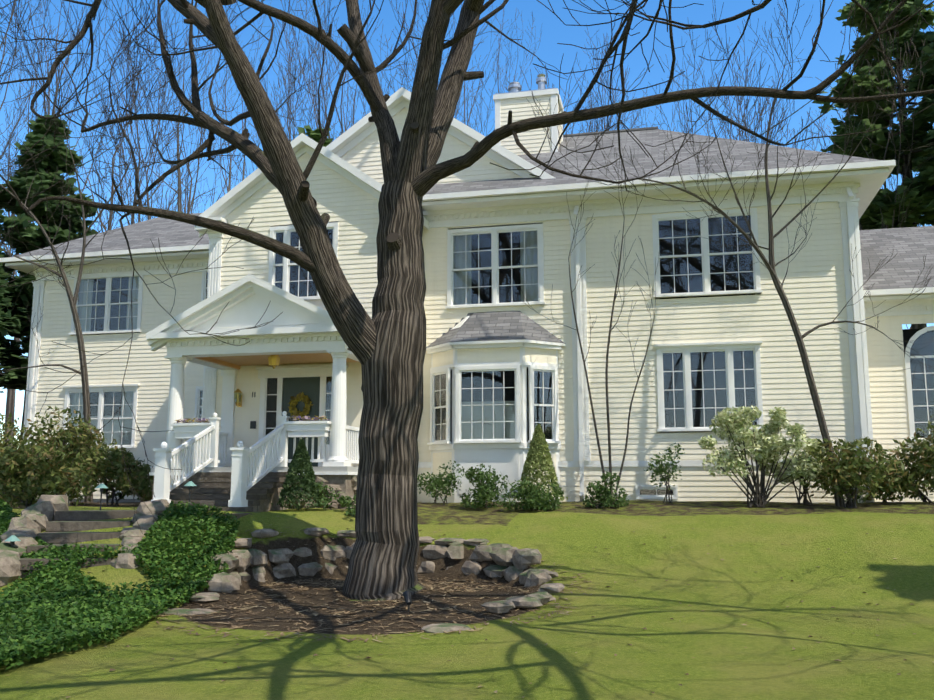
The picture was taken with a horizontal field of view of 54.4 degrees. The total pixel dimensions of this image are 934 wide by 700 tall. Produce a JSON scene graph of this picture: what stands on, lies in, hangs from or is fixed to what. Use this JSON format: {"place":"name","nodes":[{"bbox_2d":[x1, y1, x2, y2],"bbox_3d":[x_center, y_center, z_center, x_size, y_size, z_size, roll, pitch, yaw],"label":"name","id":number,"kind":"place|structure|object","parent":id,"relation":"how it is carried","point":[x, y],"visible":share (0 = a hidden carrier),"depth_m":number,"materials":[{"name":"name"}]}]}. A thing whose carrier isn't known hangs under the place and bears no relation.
{"place":"outdoors","nodes":[
{"label":"outdoors","id":0,"kind":"place"},
{"bbox_2d":[174,415,328,422],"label":"flower boxes","id":1,"kind":"object","parent":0,"point":[293,417],"visible":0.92,"depth_m":17.90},
{"bbox_2d":[151,353,359,471],"bbox_3d":[-4.046,1.348,19.297,4.200,2.510,2.600,-2,-9,13],"label":"porch","id":2,"kind":"object","parent":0,"point":[308,386],"visible":0.6,"depth_m":20.37,"materials":[{"name":"wood"}]},
{"bbox_2d":[287,392,313,416],"bbox_3d":[-3.759,1.257,20.514,0.629,0.635,0.124,-2,-9,13],"label":"door wreath","id":3,"kind":"object","parent":2,"relation":"attached to","point":[300,396],"depth_m":20.51,"materials":[{"name":"plant"}]},
{"bbox_2d":[234,378,331,443],"bbox_3d":[-4.132,1.376,20.549,2.485,1.530,0.193,-2,-9,13],"label":"porch glass","id":4,"kind":"object","parent":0,"point":[235,396],"visible":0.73,"depth_m":20.76,"materials":[{"name":"glass"}]},
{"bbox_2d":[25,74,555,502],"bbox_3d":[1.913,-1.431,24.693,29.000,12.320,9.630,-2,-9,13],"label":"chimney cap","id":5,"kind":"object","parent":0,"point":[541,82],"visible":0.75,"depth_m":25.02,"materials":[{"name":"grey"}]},
{"bbox_2d":[266,376,331,443],"bbox_3d":[-3.755,1.379,20.567,1.760,1.530,0.001,-2,-9,13],"label":"sidelight","id":6,"kind":"object","parent":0,"point":[272,403],"depth_m":20.71,"materials":[{"name":"glass"}]},
{"bbox_2d":[0,500,933,699],"bbox_3d":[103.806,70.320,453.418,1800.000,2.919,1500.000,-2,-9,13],"label":"ground","id":7,"kind":"structure","parent":0,"point":[714,650],"depth_m":10.54,"materials":[{"name":"green plant"}]},
{"bbox_2d":[0,499,239,669],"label":"ground cover","id":8,"kind":"object","parent":7,"relation":"on","point":[33,623],"visible":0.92,"depth_m":11.73,"materials":[{"name":"green plant"}]},
{"bbox_2d":[5,481,410,611],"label":"landscape lights","id":9,"kind":"object","parent":7,"relation":"on","point":[12,539],"visible":0.69,"depth_m":12.95,"materials":[{"name":"black metal"}]},
{"bbox_2d":[136,472,356,518],"bbox_3d":[-4.335,3.006,17.665,4.594,1.245,5.390,-2,-9,13],"label":"porch stone base","id":10,"kind":"object","parent":7,"relation":"on","point":[214,488],"visible":0.25,"depth_m":17.05,"materials":[{"name":"stone"}]},
{"bbox_2d":[146,275,359,506],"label":"porch trim","id":11,"kind":"structure","parent":7,"relation":"on","point":[298,326],"depth_m":18.28,"materials":[{"name":"white wood"}]},
{"bbox_2d":[146,274,326,333],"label":"porch roof","id":12,"kind":"structure","parent":11,"relation":"on","point":[230,285],"depth_m":18.32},
{"bbox_2d":[0,495,564,632],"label":"stone retaining wall","id":13,"kind":"structure","parent":7,"relation":"on","point":[31,523],"depth_m":13.86,"materials":[{"name":"grey stone"}]},
{"bbox_2d":[271,439,321,509],"bbox_3d":[-3.071,2.291,16.690,1.007,1.320,0.897,-2,-9,13],"label":"spruce shrub","id":14,"kind":"object","parent":7,"relation":"on","point":[300,463],"visible":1,"depth_m":16.52,"materials":[{"name":"green plant"}]},
{"bbox_2d":[1,0,910,328],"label":"bare trees","id":15,"kind":"object","parent":7,"relation":"on","point":[227,188],"visible":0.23,"depth_m":96.89,"materials":[{"name":"brown plant"}]},
{"bbox_2d":[0,0,933,600],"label":"tree","id":16,"kind":"object","parent":7,"relation":"on","point":[386,342],"visible":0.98,"depth_m":13.10,"materials":[{"name":"brown plant"}]},
{"bbox_2d":[0,88,933,502],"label":"house trim","id":17,"kind":"structure","parent":7,"relation":"on","point":[850,190],"depth_m":20.45,"materials":[{"name":"white wood"}]},
{"bbox_2d":[0,0,933,493],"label":"bare trees","id":18,"kind":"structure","parent":7,"relation":"on","point":[10,402],"depth_m":48.02,"materials":[{"name":"brown plant"}]},
{"bbox_2d":[0,405,933,508],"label":"rhododendron shrub","id":19,"kind":"object","parent":7,"relation":"on","point":[87,470],"visible":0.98,"depth_m":18.07,"materials":[{"name":"green plant"}]},
{"bbox_2d":[0,0,933,506],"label":"trees","id":20,"kind":"object","parent":7,"relation":"on","point":[770,266],"visible":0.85,"depth_m":18.82,"materials":[{"name":"brown plant"}]},
{"bbox_2d":[0,0,933,438],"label":"pine","id":21,"kind":"object","parent":7,"relation":"on","point":[14,320],"depth_m":37.47,"materials":[{"name":"green plant"}]},
{"bbox_2d":[7,420,931,515],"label":"shrub stems","id":22,"kind":"object","parent":7,"relation":"on","point":[760,495],"visible":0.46,"depth_m":17.87,"materials":[{"name":"brown plant"}]},
{"bbox_2d":[697,406,827,485],"bbox_3d":[5.929,1.903,18.072,2.634,1.641,1.511,-2,-9,13],"label":"pieris shrub","id":23,"kind":"object","parent":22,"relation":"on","point":[767,444],"visible":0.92,"depth_m":17.82,"materials":[{"name":"green plant"}]},
{"bbox_2d":[34,95,933,503],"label":"house siding","id":24,"kind":"object","parent":7,"relation":"on","point":[814,285],"visible":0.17,"depth_m":20.50,"materials":[{"name":"beige wood"}]},
{"bbox_2d":[12,87,933,350],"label":"house roof","id":25,"kind":"structure","parent":24,"relation":"on","point":[905,266],"depth_m":21.70,"materials":[{"name":"grey"}]},
{"bbox_2d":[59,511,933,699],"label":"leaf litter","id":26,"kind":"object","parent":7,"relation":"on","point":[316,582],"visible":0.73,"depth_m":11.54,"materials":[{"name":"brown plant"}]},
{"bbox_2d":[509,424,567,502],"bbox_3d":[1.523,2.385,18.950,1.123,1.685,1.125,3,-9,-20],"label":"spruce shrub","id":27,"kind":"object","parent":7,"relation":"on","point":[539,456],"visible":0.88,"depth_m":18.79,"materials":[{"name":"green plant"}]},
{"bbox_2d":[306,443,903,515],"bbox_3d":[2.782,2.608,18.578,11.971,1.412,3.585,1,-9,-9],"label":"boxwood shrub","id":28,"kind":"object","parent":7,"relation":"on","point":[535,498],"visible":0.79,"depth_m":18.31,"materials":[{"name":"green plant"}]},
{"bbox_2d":[0,0,933,448],"label":"sky","id":29,"kind":"structure","parent":0,"point":[553,30],"materials":[{"name":"blue"}]},
{"bbox_2d":[69,215,933,494],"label":"windows","id":30,"kind":"structure","parent":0,"point":[908,334],"depth_m":20.72,"materials":[{"name":"white wood"}]},
{"bbox_2d":[69,215,933,494],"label":"house glass","id":31,"kind":"object","parent":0,"point":[534,300],"visible":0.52,"depth_m":20.36,"materials":[{"name":"glass"}]},
{"bbox_2d":[295,0,933,229],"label":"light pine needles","id":32,"kind":"object","parent":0,"point":[921,187],"visible":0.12,"depth_m":37.70,"materials":[{"name":"green plant"}]}
]}

